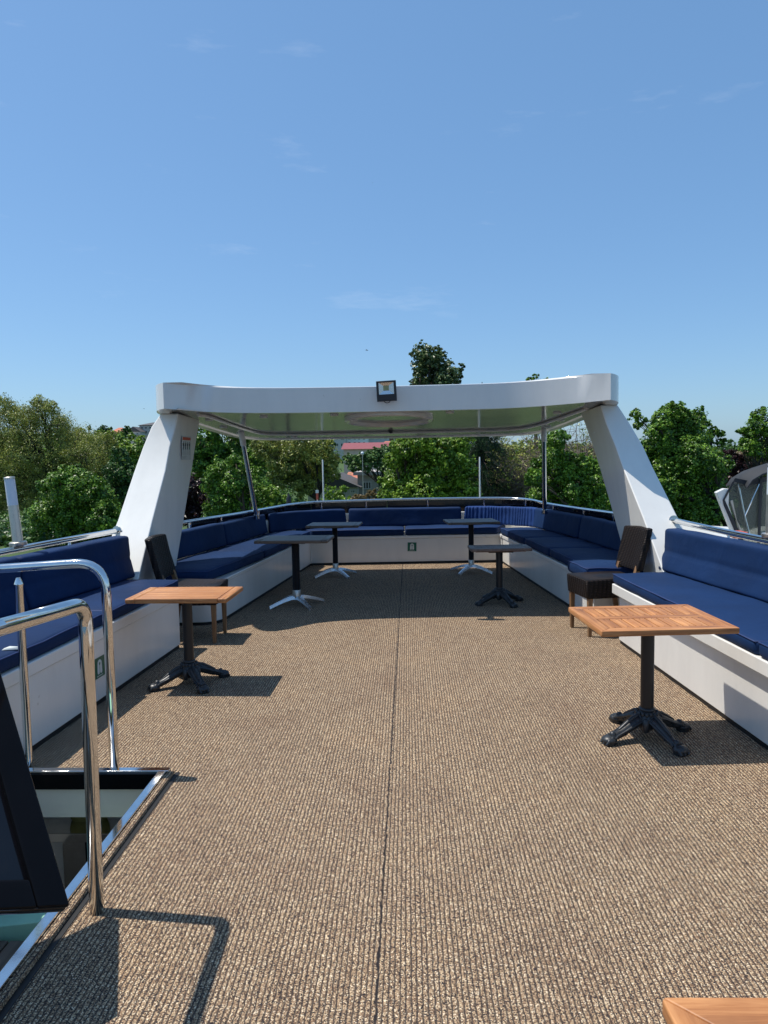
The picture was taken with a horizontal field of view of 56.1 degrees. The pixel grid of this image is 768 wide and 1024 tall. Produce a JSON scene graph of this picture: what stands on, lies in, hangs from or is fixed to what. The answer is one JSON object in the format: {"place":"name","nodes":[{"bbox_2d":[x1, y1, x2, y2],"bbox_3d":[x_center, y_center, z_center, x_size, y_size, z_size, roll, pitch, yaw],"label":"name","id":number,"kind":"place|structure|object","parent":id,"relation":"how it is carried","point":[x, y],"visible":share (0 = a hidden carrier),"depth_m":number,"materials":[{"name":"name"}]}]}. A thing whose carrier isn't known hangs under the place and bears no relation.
{"place":"outdoors","nodes":[
{"label":"outdoors","id":0,"kind":"place"},
{"bbox_2d":[0,432,766,556],"bbox_3d":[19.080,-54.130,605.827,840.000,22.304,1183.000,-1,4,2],"label":"ground","id":1,"kind":"structure","parent":0,"point":[743,525],"depth_m":38.91,"materials":[{"name":"green plant"}]},
{"bbox_2d":[0,392,107,521],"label":"willow","id":2,"kind":"object","parent":1,"relation":"on","point":[32,450],"visible":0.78,"depth_m":46.71,"materials":[{"name":"green plant"}]},
{"bbox_2d":[26,463,121,544],"bbox_3d":[-14.276,-0.241,33.641,5.180,4.099,3.536,-1,4,2],"label":"maple","id":3,"kind":"object","parent":1,"relation":"on","point":[76,509],"visible":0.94,"depth_m":33.08,"materials":[{"name":"green plant"}]},
{"bbox_2d":[47,413,118,497],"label":"willow","id":4,"kind":"object","parent":1,"relation":"on","point":[108,438],"visible":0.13,"depth_m":51.81,"materials":[{"name":"green plant"}]},
{"bbox_2d":[100,446,136,512],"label":"maple","id":5,"kind":"object","parent":1,"relation":"on","point":[118,481],"visible":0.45,"depth_m":36.56,"materials":[{"name":"green plant"}]},
{"bbox_2d":[91,429,145,470],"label":"lime tree","id":6,"kind":"object","parent":1,"relation":"on","point":[133,451],"visible":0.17,"depth_m":56.28,"materials":[{"name":"green plant"}]},
{"bbox_2d":[121,425,132,438],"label":"broadleaf tree","id":7,"kind":"object","parent":1,"relation":"on","point":[126,429],"visible":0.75,"depth_m":218.48,"materials":[{"name":"green plant"}]},
{"bbox_2d":[131,427,145,434],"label":"hilltop house","id":8,"kind":"structure","parent":1,"relation":"on","point":[136,430],"depth_m":236.39,"materials":[{"name":"concrete"}]},
{"bbox_2d":[138,422,154,434],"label":"hilltop block","id":9,"kind":"structure","parent":1,"relation":"on","point":[146,427],"depth_m":241.21,"materials":[{"name":"stone"}]},
{"bbox_2d":[183,472,221,526],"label":"plum tree","id":10,"kind":"object","parent":1,"relation":"on","point":[196,497],"visible":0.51,"depth_m":36.16,"materials":[{"name":"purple plant"}]},
{"bbox_2d":[191,428,274,498],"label":"maple","id":11,"kind":"object","parent":1,"relation":"on","point":[215,445],"visible":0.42,"depth_m":45.22,"materials":[{"name":"green plant"}]},
{"bbox_2d":[198,453,273,517],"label":"maple","id":12,"kind":"object","parent":1,"relation":"on","point":[233,494],"visible":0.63,"depth_m":32.94,"materials":[{"name":"green plant"}]},
{"bbox_2d":[249,484,293,508],"bbox_3d":[-4.808,0.314,31.145,1.973,3.045,1.260,-5,6,-39],"label":"shrub","id":13,"kind":"object","parent":1,"relation":"on","point":[263,497],"visible":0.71,"depth_m":30.83,"materials":[{"name":"green plant"}]},
{"bbox_2d":[248,439,336,481],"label":"broadleaf tree","id":14,"kind":"object","parent":1,"relation":"on","point":[334,444],"visible":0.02,"depth_m":57.23,"materials":[{"name":"green plant"}]},
{"bbox_2d":[249,439,341,500],"bbox_3d":[-4.816,-1.737,40.169,5.085,5.746,3.741,-1,4,2],"label":"acacia","id":15,"kind":"object","parent":1,"relation":"on","point":[292,458],"visible":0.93,"depth_m":39.28,"materials":[{"name":"green plant"}]},
{"bbox_2d":[308,472,361,503],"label":"gabled house","id":16,"kind":"structure","parent":1,"relation":"on","point":[350,482],"depth_m":62.19,"materials":[{"name":"stone"}]},
{"bbox_2d":[321,484,350,500],"bbox_3d":[-2.163,0.152,33.237,1.435,2.956,1.074,-1,4,2],"label":"shrub","id":17,"kind":"object","parent":1,"relation":"on","point":[339,495],"visible":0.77,"depth_m":32.96,"materials":[{"name":"green plant"}]},
{"bbox_2d":[330,439,346,459],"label":"apartment block","id":18,"kind":"structure","parent":1,"relation":"on","point":[339,442],"depth_m":159.77,"materials":[{"name":"stone"}]},
{"bbox_2d":[347,439,368,442],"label":"apartment block","id":19,"kind":"structure","parent":1,"relation":"on","point":[357,440],"depth_m":164.51,"materials":[{"name":"concrete"}]},
{"bbox_2d":[341,442,388,472],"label":"red roof house","id":20,"kind":"structure","parent":1,"relation":"on","point":[354,448],"depth_m":105.45,"materials":[{"name":"metal"}]},
{"bbox_2d":[350,488,381,501],"bbox_3d":[-0.813,0.210,34.045,1.726,2.668,1.066,-1,4,2],"label":"shrub","id":21,"kind":"object","parent":1,"relation":"on","point":[372,493],"visible":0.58,"depth_m":33.84,"materials":[{"name":"brown plant"}]},
{"bbox_2d":[342,444,391,487],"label":"acacia","id":22,"kind":"object","parent":1,"relation":"on","point":[374,457],"visible":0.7,"depth_m":59.97,"materials":[{"name":"green plant"}]},
{"bbox_2d":[353,470,387,498],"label":"grey house","id":23,"kind":"structure","parent":1,"relation":"on","point":[369,483],"depth_m":64.06,"materials":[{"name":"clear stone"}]},
{"bbox_2d":[0,427,765,489],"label":"woodland","id":24,"kind":"object","parent":1,"relation":"on","point":[267,470],"visible":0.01,"depth_m":106.90,"materials":[{"name":"green plant"}]},
{"bbox_2d":[0,480,766,547],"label":"undergrowth","id":25,"kind":"object","parent":1,"relation":"on","point":[29,536],"visible":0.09,"depth_m":39.56,"materials":[{"name":"green plant"}]},
{"bbox_2d":[376,437,482,500],"bbox_3d":[2.044,-1.210,32.850,4.871,5.584,3.888,-1,4,2],"label":"maple","id":26,"kind":"object","parent":1,"relation":"on","point":[410,473],"visible":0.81,"depth_m":32.16,"materials":[{"name":"green plant"}]},
{"bbox_2d":[408,339,467,449],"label":"poplar","id":27,"kind":"object","parent":1,"relation":"on","point":[433,365],"visible":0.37,"depth_m":50.33,"materials":[{"name":"green plant"}]},
{"bbox_2d":[465,436,516,505],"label":"cedar","id":28,"kind":"object","parent":1,"relation":"on","point":[480,443],"visible":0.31,"depth_m":35.48,"materials":[{"name":"green plant"}]},
{"bbox_2d":[476,432,548,499],"bbox_3d":[6.623,-1.641,36.517,5.059,5.921,5.526,-1,4,2],"label":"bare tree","id":29,"kind":"object","parent":1,"relation":"on","point":[519,488],"visible":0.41,"depth_m":36.01,"materials":[{"name":"green plant"}]},
{"bbox_2d":[525,373,548,454],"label":"sapling","id":30,"kind":"object","parent":1,"relation":"on","point":[534,377],"visible":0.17,"depth_m":47.04,"materials":[{"name":"green plant"}]},
{"bbox_2d":[485,438,602,488],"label":"broadleaf tree","id":31,"kind":"object","parent":1,"relation":"on","point":[515,445],"visible":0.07,"depth_m":54.02,"materials":[{"name":"green plant"}]},
{"bbox_2d":[521,423,601,484],"bbox_3d":[9.997,-2.403,38.602,4.868,6.629,4.603,-1,4,2],"label":"bare tree","id":32,"kind":"object","parent":1,"relation":"on","point":[585,443],"visible":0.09,"depth_m":38.35,"materials":[{"name":"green plant"}]},
{"bbox_2d":[524,429,612,511],"bbox_3d":[8.121,-1.079,32.002,4.201,5.242,3.183,-1,4,2],"label":"maple","id":33,"kind":"object","parent":1,"relation":"on","point":[564,477],"visible":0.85,"depth_m":31.12,"materials":[{"name":"green plant"}]},
{"bbox_2d":[627,405,727,525],"bbox_3d":[13.820,-1.900,34.253,4.981,6.334,1.965,-1,4,-4],"label":"maple","id":34,"kind":"object","parent":1,"relation":"on","point":[705,423],"visible":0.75,"depth_m":33.71,"materials":[{"name":"green plant"}]},
{"bbox_2d":[639,400,735,526],"bbox_3d":[13.692,-1.832,32.767,5.140,6.479,3.650,-1,4,2],"label":"maple","id":35,"kind":"object","parent":1,"relation":"on","point":[676,443],"visible":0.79,"depth_m":32.09,"materials":[{"name":"green plant"}]},
{"bbox_2d":[721,439,739,460],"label":"broadleaf tree","id":36,"kind":"object","parent":1,"relation":"on","point":[729,443],"visible":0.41,"depth_m":73.50,"materials":[{"name":"green plant"}]},
{"bbox_2d":[721,449,754,522],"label":"plum tree","id":37,"kind":"object","parent":1,"relation":"on","point":[740,466],"visible":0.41,"depth_m":38.56,"materials":[{"name":"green plant"}]},
{"bbox_2d":[735,406,767,525],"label":"rowan","id":38,"kind":"object","parent":1,"relation":"on","point":[753,441],"visible":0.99,"depth_m":36.91,"materials":[{"name":"green plant"}]},
{"bbox_2d":[736,450,766,488],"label":"shrub","id":39,"kind":"object","parent":1,"relation":"on","point":[740,452],"visible":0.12,"depth_m":42.94,"materials":[{"name":"green plant"}]},
{"bbox_2d":[0,0,767,448],"label":"sky","id":40,"kind":"structure","parent":0,"point":[232,193],"materials":[{"name":"blue"}]},
{"bbox_3d":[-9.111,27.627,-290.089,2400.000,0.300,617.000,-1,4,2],"label":"water","id":41,"kind":"structure","parent":0,"visible":0},
{"bbox_2d":[178,511,578,559],"bbox_3d":[0.136,2.567,4.946,6.350,4.115,13.473,-1,4,2],"label":"boat hull","id":42,"kind":"object","parent":41,"relation":"on","point":[462,516],"visible":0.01,"depth_m":11.18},
{"bbox_2d":[183,497,614,527],"bbox_3d":[0.266,0.037,9.600,5.377,0.239,3.654,-1,4,2],"label":"handrail","id":43,"kind":"object","parent":42,"relation":"on","point":[221,517],"visible":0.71,"depth_m":11.02,"materials":[{"name":"metal"}]},
{"bbox_2d":[187,499,611,528],"bbox_3d":[0.313,0.033,9.800,5.182,0.182,3.289,-1,4,2],"label":"wind guard","id":44,"kind":"object","parent":42,"relation":"on","point":[462,504],"visible":0.42,"depth_m":11.31,"materials":[{"name":"plastic"}]},
{"bbox_2d":[479,457,480,496],"bbox_3d":[1.536,-0.376,11.443,0.080,0.995,0.360,-1,4,2],"label":"whip pole","id":45,"kind":"object","parent":42,"relation":"attached to","point":[479,479],"visible":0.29,"depth_m":11.54,"materials":[{"name":"white metal"}]},
{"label":"deck","id":46,"kind":"structure","parent":42,"relation":"on","visible":0},
{"bbox_2d":[0,767,170,991],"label":"hatch frame","id":47,"kind":"object","parent":46,"relation":"attached to","point":[147,779],"visible":0.41,"depth_m":3.65,"materials":[{"name":"metal"}]},
{"bbox_2d":[0,770,173,1011],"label":"carpet edge","id":48,"kind":"object","parent":46,"relation":"on","point":[11,986],"visible":0.56,"depth_m":2.54,"materials":[{"name":"beige carpet"}]},
{"bbox_2d":[36,789,143,888],"bbox_3d":[-1.923,2.282,2.577,1.920,1.560,4.660,-1,4,2],"label":"stairwell","id":49,"kind":"object","parent":46,"relation":"attached to","point":[66,833],"visible":0.09,"depth_m":4.66,"materials":[{"name":"grey laminate"}]},
{"bbox_2d":[0,941,23,970],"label":"stair tread","id":50,"kind":"object","parent":49,"relation":"in","point":[8,950],"visible":0.09,"depth_m":3.17,"materials":[{"name":"grey wood"}]},
{"bbox_2d":[0,913,45,942],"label":"mint step","id":51,"kind":"object","parent":49,"relation":"in","point":[17,927],"visible":0.16,"depth_m":3.27,"materials":[{"name":"paint"}]},
{"bbox_2d":[70,817,107,821],"bbox_3d":[-1.983,2.004,4.824,0.270,0.270,0.043,-1,4,2],"label":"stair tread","id":52,"kind":"object","parent":49,"relation":"on","point":[78,819],"visible":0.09,"depth_m":4.81,"materials":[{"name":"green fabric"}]},
{"bbox_2d":[0,562,767,1023],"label":"carpet","id":53,"kind":"object","parent":46,"relation":"on","point":[408,794],"visible":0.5,"depth_m":3.07,"materials":[{"name":"brown carpet"}]},
{"bbox_2d":[0,672,68,914],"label":"door panel","id":54,"kind":"structure","parent":53,"relation":"on","point":[30,880],"depth_m":2.13,"materials":[{"name":"plastic"}]},
{"bbox_2d":[0,599,103,915],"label":"stair rail","id":55,"kind":"object","parent":53,"relation":"on","point":[80,608],"visible":1,"depth_m":2.52,"materials":[{"name":"metal"}]},
{"bbox_2d":[0,559,118,767],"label":"stair rail","id":56,"kind":"object","parent":53,"relation":"on","point":[97,570],"visible":0.98,"depth_m":3.67,"materials":[{"name":"metal"}]},
{"bbox_2d":[0,772,179,1022],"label":"carpet gap","id":57,"kind":"object","parent":53,"relation":"on","point":[10,1003],"visible":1,"depth_m":2.51,"materials":[{"name":"black rubber"}]},
{"bbox_2d":[1,603,179,749],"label":"bench","id":58,"kind":"object","parent":53,"relation":"on","point":[146,637],"visible":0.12,"depth_m":4.47,"materials":[{"name":"paint"}]},
{"bbox_2d":[0,611,102,672],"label":"seat cushion","id":59,"kind":"object","parent":58,"relation":"on","point":[43,637],"visible":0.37,"depth_m":4.22,"materials":[{"name":"blue fabric"}]},
{"bbox_2d":[0,556,27,617],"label":"back cushion","id":60,"kind":"object","parent":59,"relation":"on","point":[7,598],"visible":0.71,"depth_m":4.77,"materials":[{"name":"blue fabric"}]},
{"bbox_2d":[95,655,104,679],"bbox_3d":[-1.878,1.025,4.755,0.002,0.136,0.136,-1,4,6],"label":"sticker","id":61,"kind":"object","parent":58,"relation":"attached to","point":[99,667],"visible":0.97,"depth_m":4.75,"materials":[{"name":"green plastic"}]},
{"bbox_2d":[28,580,177,619],"bbox_3d":[-2.104,0.665,5.552,0.624,0.099,1.262,0,4,8],"label":"seat cushion","id":62,"kind":"object","parent":58,"relation":"on","point":[122,591],"visible":0.39,"depth_m":5.47,"materials":[{"name":"blue fabric"}]},
{"bbox_2d":[13,535,134,610],"bbox_3d":[-2.385,0.439,5.618,0.189,0.380,1.381,0,4,11],"label":"back cushion","id":63,"kind":"object","parent":62,"relation":"on","point":[110,555],"visible":0.81,"depth_m":5.48,"materials":[{"name":"blue fabric"}]},
{"bbox_2d":[125,587,242,693],"bbox_3d":[-1.399,0.901,5.142,0.705,0.660,0.503,-1,4,3],"label":"cafe table","id":64,"kind":"object","parent":53,"relation":"on","point":[191,667],"visible":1,"depth_m":5.09,"materials":[{"name":"brown wood"}]},
{"bbox_2d":[144,534,228,642],"bbox_3d":[-1.756,0.671,6.440,0.642,0.932,0.422,-1,4,2],"label":"wicker chair","id":65,"kind":"object","parent":53,"relation":"on","point":[161,558],"visible":0.52,"depth_m":6.37,"materials":[{"name":"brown wood"}]},
{"bbox_2d":[179,544,309,625],"bbox_3d":[-1.811,0.745,8.824,0.933,0.420,3.862,0,4,8],"label":"bench","id":66,"kind":"object","parent":53,"relation":"on","point":[257,580],"visible":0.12,"depth_m":8.11,"materials":[{"name":"paint"}]},
{"bbox_2d":[165,550,263,579],"bbox_3d":[-1.896,0.562,7.704,0.695,0.127,1.671,0,4,11],"label":"seat cushion","id":67,"kind":"object","parent":66,"relation":"on","point":[210,565],"visible":0.76,"depth_m":7.51,"materials":[{"name":"blue fabric"}]},
{"bbox_2d":[177,523,225,559],"bbox_3d":[-2.240,0.350,8.018,0.177,0.292,1.890,0,5,13],"label":"back cushion","id":68,"kind":"object","parent":67,"relation":"on","point":[200,539],"visible":0.51,"depth_m":8.31,"materials":[{"name":"blue fabric"}]},
{"bbox_2d":[211,537,290,557],"bbox_3d":[-1.641,0.446,9.176,0.680,0.123,1.464,0,4,8],"label":"seat cushion","id":69,"kind":"object","parent":66,"relation":"on","point":[250,545],"visible":0.46,"depth_m":8.82,"materials":[{"name":"blue fabric"}]},
{"bbox_2d":[219,514,267,544],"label":"back cushion","id":70,"kind":"object","parent":69,"relation":"on","point":[239,529],"visible":0.77,"depth_m":9.50,"materials":[{"name":"blue fabric"}]},
{"bbox_2d":[258,531,309,536],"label":"seat cushion","id":71,"kind":"object","parent":66,"relation":"on","point":[282,533],"visible":0.34,"depth_m":10.25,"materials":[{"name":"blue fabric"}]},
{"bbox_2d":[254,535,333,610],"bbox_3d":[-0.955,0.648,7.818,0.780,0.738,0.545,-1,4,4],"label":"cafe table","id":72,"kind":"object","parent":53,"relation":"on","point":[294,541],"visible":1,"depth_m":7.77,"materials":[{"name":"metal"}]},
{"bbox_2d":[305,522,362,578],"bbox_3d":[-0.659,0.511,9.725,0.700,0.707,0.531,-1,4,5],"label":"cafe table","id":73,"kind":"object","parent":53,"relation":"on","point":[334,526],"visible":1,"depth_m":9.68,"materials":[{"name":"metal"}]},
{"bbox_2d":[112,373,682,579],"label":"roof arch","id":74,"kind":"structure","parent":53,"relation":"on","point":[155,499],"depth_m":7.15,"materials":[{"name":"white"}]},
{"bbox_2d":[0,526,121,555],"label":"handrail","id":75,"kind":"object","parent":74,"relation":"attached to","point":[53,542],"visible":0.89,"depth_m":5.70,"materials":[{"name":"metal"}]},
{"bbox_2d":[3,476,26,546],"bbox_3d":[-2.685,-0.005,5.223,0.120,0.505,0.120,-5,4,2],"label":"deck lamp","id":76,"kind":"object","parent":75,"relation":"on","point":[13,511],"visible":1,"depth_m":5.20,"materials":[{"name":"metal"}]},
{"bbox_2d":[182,436,190,459],"bbox_3d":[-2.041,-0.662,7.439,0.014,0.245,0.310,-1,4,2],"label":"safety sign","id":77,"kind":"object","parent":74,"relation":"attached to","point":[186,447],"visible":1,"depth_m":7.44,"materials":[{"name":"white"}]},
{"bbox_2d":[238,432,259,518],"bbox_3d":[-1.793,-0.478,9.592,0.087,1.206,0.705,-1,4,5],"label":"roof pole","id":78,"kind":"object","parent":74,"relation":"attached to","point":[242,439],"visible":0.93,"depth_m":9.54,"materials":[{"name":"metal"}]},
{"bbox_2d":[376,380,396,402],"bbox_3d":[0.026,-1.186,7.120,0.196,0.220,0.155,-3,8,2],"label":"floodlight","id":79,"kind":"object","parent":74,"relation":"attached to","point":[386,391],"visible":1,"depth_m":7.05,"materials":[{"name":"black plastic"}]},
{"bbox_2d":[541,429,547,513],"bbox_3d":[2.151,-0.546,9.678,0.088,1.183,0.487,0,5,15],"label":"roof pole","id":80,"kind":"object","parent":74,"relation":"attached to","point":[544,473],"visible":0.91,"depth_m":9.67,"materials":[{"name":"metal"}]},
{"bbox_2d":[669,515,767,543],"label":"handrail","id":81,"kind":"object","parent":74,"relation":"attached to","point":[724,531],"visible":0.89,"depth_m":5.59,"materials":[{"name":"metal"}]},
{"bbox_2d":[761,465,767,537],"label":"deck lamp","id":82,"kind":"object","parent":81,"relation":"on","point":[764,534],"visible":1,"depth_m":4.95,"materials":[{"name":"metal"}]},
{"bbox_2d":[310,532,502,565],"bbox_3d":[0.369,0.539,10.996,4.198,0.420,0.745,-1,4,2],"label":"bench","id":83,"kind":"object","parent":53,"relation":"on","point":[453,548],"visible":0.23,"depth_m":10.73,"materials":[{"name":"paint"}]},
{"bbox_2d":[296,526,403,536],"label":"seat cushion","id":84,"kind":"object","parent":83,"relation":"on","point":[378,530],"visible":0.77,"depth_m":10.69,"materials":[{"name":"blue fabric"}]},
{"bbox_2d":[267,509,345,532],"bbox_3d":[-1.196,0.120,10.877,1.297,0.278,0.303,-4,5,-34],"label":"back cushion","id":85,"kind":"object","parent":84,"relation":"on","point":[287,520],"visible":0.81,"depth_m":10.85,"materials":[{"name":"blue fabric"}]},
{"bbox_2d":[408,542,416,550],"bbox_3d":[0.418,0.519,10.726,0.135,0.135,0.006,-1,4,2],"label":"sticker","id":86,"kind":"object","parent":83,"relation":"attached to","point":[412,546],"visible":1,"depth_m":10.72,"materials":[{"name":"green plastic"}]},
{"bbox_2d":[405,524,504,534],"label":"seat cushion","id":87,"kind":"object","parent":83,"relation":"on","point":[446,529],"visible":0.84,"depth_m":10.70,"materials":[{"name":"blue fabric"}]},
{"bbox_2d":[349,507,461,525],"bbox_3d":[0.325,0.073,11.174,1.750,0.288,0.157,-1,4,0],"label":"back cushion","id":88,"kind":"object","parent":87,"relation":"on","point":[401,516],"visible":0.8,"depth_m":11.12,"materials":[{"name":"blue fabric"}]},
{"bbox_2d":[464,506,535,526],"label":"back cushion","id":89,"kind":"object","parent":87,"relation":"on","point":[514,516],"visible":0.84,"depth_m":10.92,"materials":[{"name":"blue fabric"}]},
{"bbox_2d":[443,518,499,575],"bbox_3d":[1.190,0.468,9.833,0.695,0.711,0.543,-1,4,-3],"label":"cafe table","id":90,"kind":"object","parent":53,"relation":"on","point":[470,523],"visible":1,"depth_m":9.79,"materials":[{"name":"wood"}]},
{"bbox_2d":[468,544,531,607],"bbox_3d":[1.240,0.677,7.740,0.640,0.615,0.561,-1,4,0],"label":"cafe table","id":91,"kind":"object","parent":53,"relation":"on","point":[498,592],"visible":1,"depth_m":7.69,"materials":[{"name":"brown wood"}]},
{"bbox_2d":[502,535,618,606],"bbox_3d":[2.305,0.686,8.654,0.917,0.420,3.910,-1,4,-3],"label":"bench","id":92,"kind":"object","parent":53,"relation":"on","point":[546,573],"visible":0.29,"depth_m":8.35,"materials":[{"name":"paint"}]},
{"bbox_2d":[501,527,569,543],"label":"seat cushion","id":93,"kind":"object","parent":92,"relation":"on","point":[519,534],"visible":0.78,"depth_m":9.79,"materials":[{"name":"blue fabric"}]},
{"bbox_2d":[533,508,585,537],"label":"back cushion","id":94,"kind":"object","parent":93,"relation":"on","point":[563,523],"visible":0.76,"depth_m":9.64,"materials":[{"name":"blue fabric"}]},
{"bbox_2d":[525,537,606,556],"bbox_3d":[2.202,0.413,8.728,0.818,0.120,1.096,-1,4,2],"label":"seat cushion","id":95,"kind":"object","parent":92,"relation":"on","point":[544,545],"visible":0.68,"depth_m":8.58,"materials":[{"name":"blue fabric"}]},
{"bbox_2d":[550,548,617,564],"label":"seat cushion","id":96,"kind":"object","parent":92,"relation":"on","point":[564,555],"visible":0.45,"depth_m":7.69,"materials":[{"name":"blue fabric"}]},
{"bbox_2d":[579,516,620,550],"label":"back cushion","id":97,"kind":"object","parent":96,"relation":"on","point":[600,531],"visible":0.54,"depth_m":8.34,"materials":[{"name":"blue fabric"}]},
{"bbox_2d":[566,525,651,636],"bbox_3d":[2.026,0.601,6.469,0.643,0.936,0.424,-2,4,-10],"label":"wicker chair","id":98,"kind":"object","parent":53,"relation":"on","point":[632,554],"visible":0.81,"depth_m":6.39,"materials":[{"name":"brown wicker"}]},
{"bbox_2d":[568,558,643,572],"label":"seat cushion","id":99,"kind":"object","parent":98,"relation":"on","point":[583,565],"visible":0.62,"depth_m":6.75,"materials":[{"name":"blue fabric"}]},
{"bbox_2d":[568,604,739,756],"bbox_3d":[1.472,0.923,4.024,0.720,0.688,0.600,-1,4,-2],"label":"cafe table","id":100,"kind":"object","parent":53,"relation":"on","point":[647,623],"visible":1,"depth_m":3.97,"materials":[{"name":"brown wood"}]},
{"bbox_2d":[612,583,767,749],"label":"bench","id":101,"kind":"object","parent":53,"relation":"on","point":[725,678],"visible":0.55,"depth_m":4.35,"materials":[{"name":"paint"}]},
{"bbox_2d":[612,572,767,653],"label":"seat cushion","id":102,"kind":"object","parent":101,"relation":"on","point":[747,616],"visible":0.8,"depth_m":4.90,"materials":[{"name":"blue fabric"}]},
{"bbox_2d":[659,528,767,602],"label":"back cushion","id":103,"kind":"object","parent":102,"relation":"on","point":[738,566],"visible":0.99,"depth_m":5.35,"materials":[{"name":"blue fabric"}]},
{"bbox_2d":[759,642,767,659],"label":"seat cushion","id":104,"kind":"object","parent":101,"relation":"on","point":[763,650],"visible":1,"depth_m":3.78,"materials":[{"name":"blue fabric"}]},
{"bbox_2d":[662,998,767,1023],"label":"cafe table","id":105,"kind":"object","parent":53,"relation":"on","point":[714,1010],"visible":1,"depth_m":1.19,"materials":[{"name":"brown wood"}]},
{"bbox_2d":[681,463,767,543],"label":"neighbour boat","id":106,"kind":"object","parent":41,"relation":"on","point":[747,478],"visible":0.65,"depth_m":11.86,"materials":[{"name":"white plastic"}]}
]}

